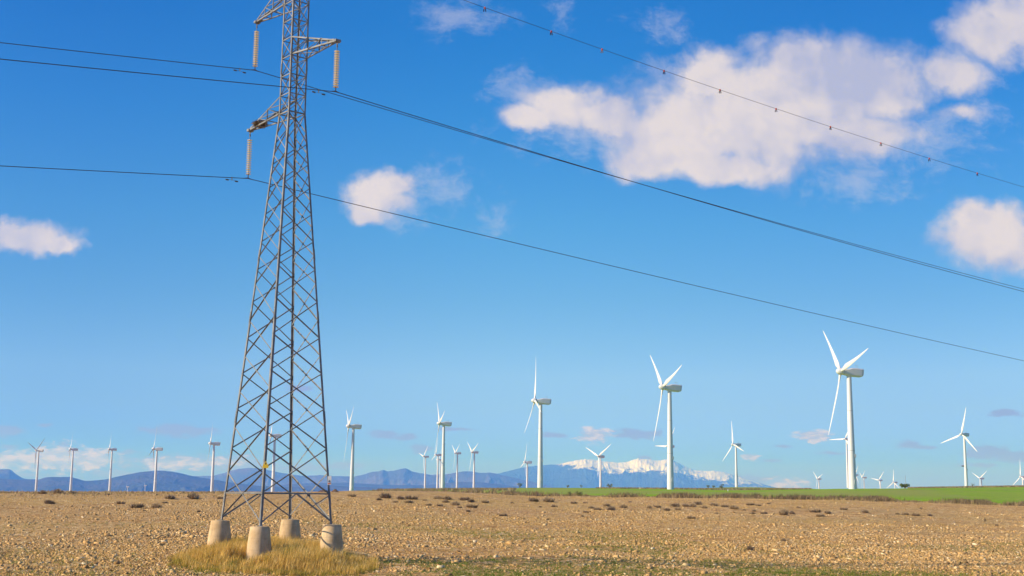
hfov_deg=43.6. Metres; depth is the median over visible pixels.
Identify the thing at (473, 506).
dry shrub
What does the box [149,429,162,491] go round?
wind turbine
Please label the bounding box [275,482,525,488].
foothills
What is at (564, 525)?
stubble
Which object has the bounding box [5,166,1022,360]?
power line
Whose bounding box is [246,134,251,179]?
insulator string
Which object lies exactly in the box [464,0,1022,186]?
power line
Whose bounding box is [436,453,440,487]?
wind turbine
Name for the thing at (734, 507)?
dry shrub
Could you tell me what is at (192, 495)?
dry shrub
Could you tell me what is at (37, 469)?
wind turbine
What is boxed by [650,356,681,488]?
wind turbine
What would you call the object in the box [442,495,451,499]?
dry shrub
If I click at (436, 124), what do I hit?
power line
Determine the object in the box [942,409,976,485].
wind turbine
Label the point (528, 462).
wind turbine
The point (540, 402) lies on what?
wind turbine
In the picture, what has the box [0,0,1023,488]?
sky
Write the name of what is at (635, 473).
snowy mountain
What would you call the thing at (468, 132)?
power line
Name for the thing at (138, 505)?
dry shrub
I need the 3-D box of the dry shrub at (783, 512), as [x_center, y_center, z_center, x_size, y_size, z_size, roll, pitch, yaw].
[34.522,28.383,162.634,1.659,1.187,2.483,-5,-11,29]
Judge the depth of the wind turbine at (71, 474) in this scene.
1446.55 m
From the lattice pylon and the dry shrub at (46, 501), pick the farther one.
the dry shrub at (46, 501)
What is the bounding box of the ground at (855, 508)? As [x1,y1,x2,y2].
[0,491,1023,575]
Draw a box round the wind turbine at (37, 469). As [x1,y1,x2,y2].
[30,438,44,490]
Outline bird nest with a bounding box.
[251,119,268,127]
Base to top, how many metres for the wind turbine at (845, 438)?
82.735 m
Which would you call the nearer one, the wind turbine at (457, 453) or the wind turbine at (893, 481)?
the wind turbine at (457, 453)
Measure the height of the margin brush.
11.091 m
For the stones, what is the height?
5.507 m
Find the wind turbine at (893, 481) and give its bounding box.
[887,469,898,488]
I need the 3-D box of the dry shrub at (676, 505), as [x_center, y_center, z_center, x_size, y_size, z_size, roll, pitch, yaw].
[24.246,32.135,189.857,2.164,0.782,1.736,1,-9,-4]
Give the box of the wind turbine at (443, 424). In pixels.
[434,405,451,487]
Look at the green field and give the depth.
390.82 m
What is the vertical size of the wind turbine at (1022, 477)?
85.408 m
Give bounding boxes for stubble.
[0,491,1023,575]
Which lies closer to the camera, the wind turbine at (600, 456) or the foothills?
the wind turbine at (600, 456)
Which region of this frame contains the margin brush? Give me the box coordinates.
[0,485,1023,505]
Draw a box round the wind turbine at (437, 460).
[433,441,441,487]
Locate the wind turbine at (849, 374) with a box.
[823,331,866,488]
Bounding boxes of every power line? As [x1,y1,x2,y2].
[0,42,1021,288]
[0,59,1023,291]
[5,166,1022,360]
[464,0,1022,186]
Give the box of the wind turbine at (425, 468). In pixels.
[419,449,428,487]
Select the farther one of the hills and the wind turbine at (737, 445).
the hills
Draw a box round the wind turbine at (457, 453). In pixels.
[452,444,460,487]
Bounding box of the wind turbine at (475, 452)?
[467,442,478,487]
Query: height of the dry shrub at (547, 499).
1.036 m
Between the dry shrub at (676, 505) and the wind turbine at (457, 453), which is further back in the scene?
the wind turbine at (457, 453)
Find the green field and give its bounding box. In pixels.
[355,487,1023,503]
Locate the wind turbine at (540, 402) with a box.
[524,371,550,487]
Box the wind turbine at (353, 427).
[344,407,361,490]
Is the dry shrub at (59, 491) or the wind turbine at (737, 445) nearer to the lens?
the dry shrub at (59, 491)
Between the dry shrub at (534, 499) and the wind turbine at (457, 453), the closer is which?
the dry shrub at (534, 499)
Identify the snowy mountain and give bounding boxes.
[498,458,775,487]
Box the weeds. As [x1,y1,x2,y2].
[0,521,1022,575]
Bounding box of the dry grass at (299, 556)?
[164,532,379,575]
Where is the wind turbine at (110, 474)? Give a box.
[107,433,116,491]
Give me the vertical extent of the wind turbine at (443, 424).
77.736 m
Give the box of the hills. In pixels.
[0,471,391,491]
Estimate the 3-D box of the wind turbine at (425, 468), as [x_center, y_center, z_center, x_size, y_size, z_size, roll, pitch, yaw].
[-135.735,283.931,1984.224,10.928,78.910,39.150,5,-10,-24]
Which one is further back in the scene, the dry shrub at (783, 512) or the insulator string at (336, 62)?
the dry shrub at (783, 512)
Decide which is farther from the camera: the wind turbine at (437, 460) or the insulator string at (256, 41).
the wind turbine at (437, 460)
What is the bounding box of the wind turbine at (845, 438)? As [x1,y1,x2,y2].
[831,432,848,487]
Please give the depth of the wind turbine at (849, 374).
453.61 m
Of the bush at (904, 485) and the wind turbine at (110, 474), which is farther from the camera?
the wind turbine at (110, 474)
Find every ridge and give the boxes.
[0,469,38,479]
[196,468,554,487]
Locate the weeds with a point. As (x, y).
(800, 572)
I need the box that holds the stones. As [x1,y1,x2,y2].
[0,491,1023,575]
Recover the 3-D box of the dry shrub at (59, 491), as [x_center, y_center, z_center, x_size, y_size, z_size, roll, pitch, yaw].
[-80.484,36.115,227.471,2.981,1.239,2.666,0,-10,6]
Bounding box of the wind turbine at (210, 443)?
[206,425,220,491]
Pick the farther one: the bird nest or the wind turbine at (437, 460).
the wind turbine at (437, 460)
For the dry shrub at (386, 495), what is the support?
on the ground at (855, 508)
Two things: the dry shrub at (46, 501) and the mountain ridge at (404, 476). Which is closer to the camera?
the dry shrub at (46, 501)
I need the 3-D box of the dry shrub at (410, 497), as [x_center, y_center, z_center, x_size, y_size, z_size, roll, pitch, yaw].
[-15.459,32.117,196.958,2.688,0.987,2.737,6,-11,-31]
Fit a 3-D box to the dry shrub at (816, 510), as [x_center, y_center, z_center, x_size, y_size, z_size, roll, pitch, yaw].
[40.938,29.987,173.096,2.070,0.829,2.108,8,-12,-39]
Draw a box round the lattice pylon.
[207,0,342,561]
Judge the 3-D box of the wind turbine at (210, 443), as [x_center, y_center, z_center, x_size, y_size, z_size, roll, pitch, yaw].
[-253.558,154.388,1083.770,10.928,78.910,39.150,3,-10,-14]
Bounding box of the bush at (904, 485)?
[899,483,909,487]
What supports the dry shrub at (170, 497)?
on the ground at (855, 508)
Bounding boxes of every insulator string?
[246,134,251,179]
[251,25,258,71]
[333,44,339,92]
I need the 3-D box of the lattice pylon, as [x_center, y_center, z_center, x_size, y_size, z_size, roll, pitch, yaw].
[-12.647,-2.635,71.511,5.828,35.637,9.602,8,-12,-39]
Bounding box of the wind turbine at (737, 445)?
[723,422,742,486]
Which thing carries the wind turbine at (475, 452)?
on the ground at (855, 508)
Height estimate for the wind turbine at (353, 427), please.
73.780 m
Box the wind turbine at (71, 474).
[68,435,77,490]
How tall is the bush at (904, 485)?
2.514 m
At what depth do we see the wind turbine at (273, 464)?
995.65 m
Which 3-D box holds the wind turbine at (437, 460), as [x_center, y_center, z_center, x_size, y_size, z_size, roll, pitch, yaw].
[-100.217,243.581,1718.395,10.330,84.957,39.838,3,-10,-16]
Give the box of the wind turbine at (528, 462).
[522,447,531,487]
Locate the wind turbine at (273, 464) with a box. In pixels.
[267,422,281,491]
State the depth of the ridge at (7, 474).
20387.48 m
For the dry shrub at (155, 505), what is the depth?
151.63 m
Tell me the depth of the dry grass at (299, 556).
62.95 m
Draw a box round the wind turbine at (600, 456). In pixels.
[587,444,610,487]
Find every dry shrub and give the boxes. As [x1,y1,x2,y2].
[44,499,56,503]
[50,488,64,493]
[128,502,144,507]
[151,502,162,507]
[162,495,176,498]
[185,492,201,498]
[379,493,391,497]
[404,494,418,499]
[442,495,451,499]
[465,503,478,507]
[528,497,540,501]
[541,496,554,501]
[670,503,680,506]
[728,505,738,508]
[777,508,788,514]
[808,507,820,512]
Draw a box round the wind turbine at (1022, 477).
[1013,469,1023,484]

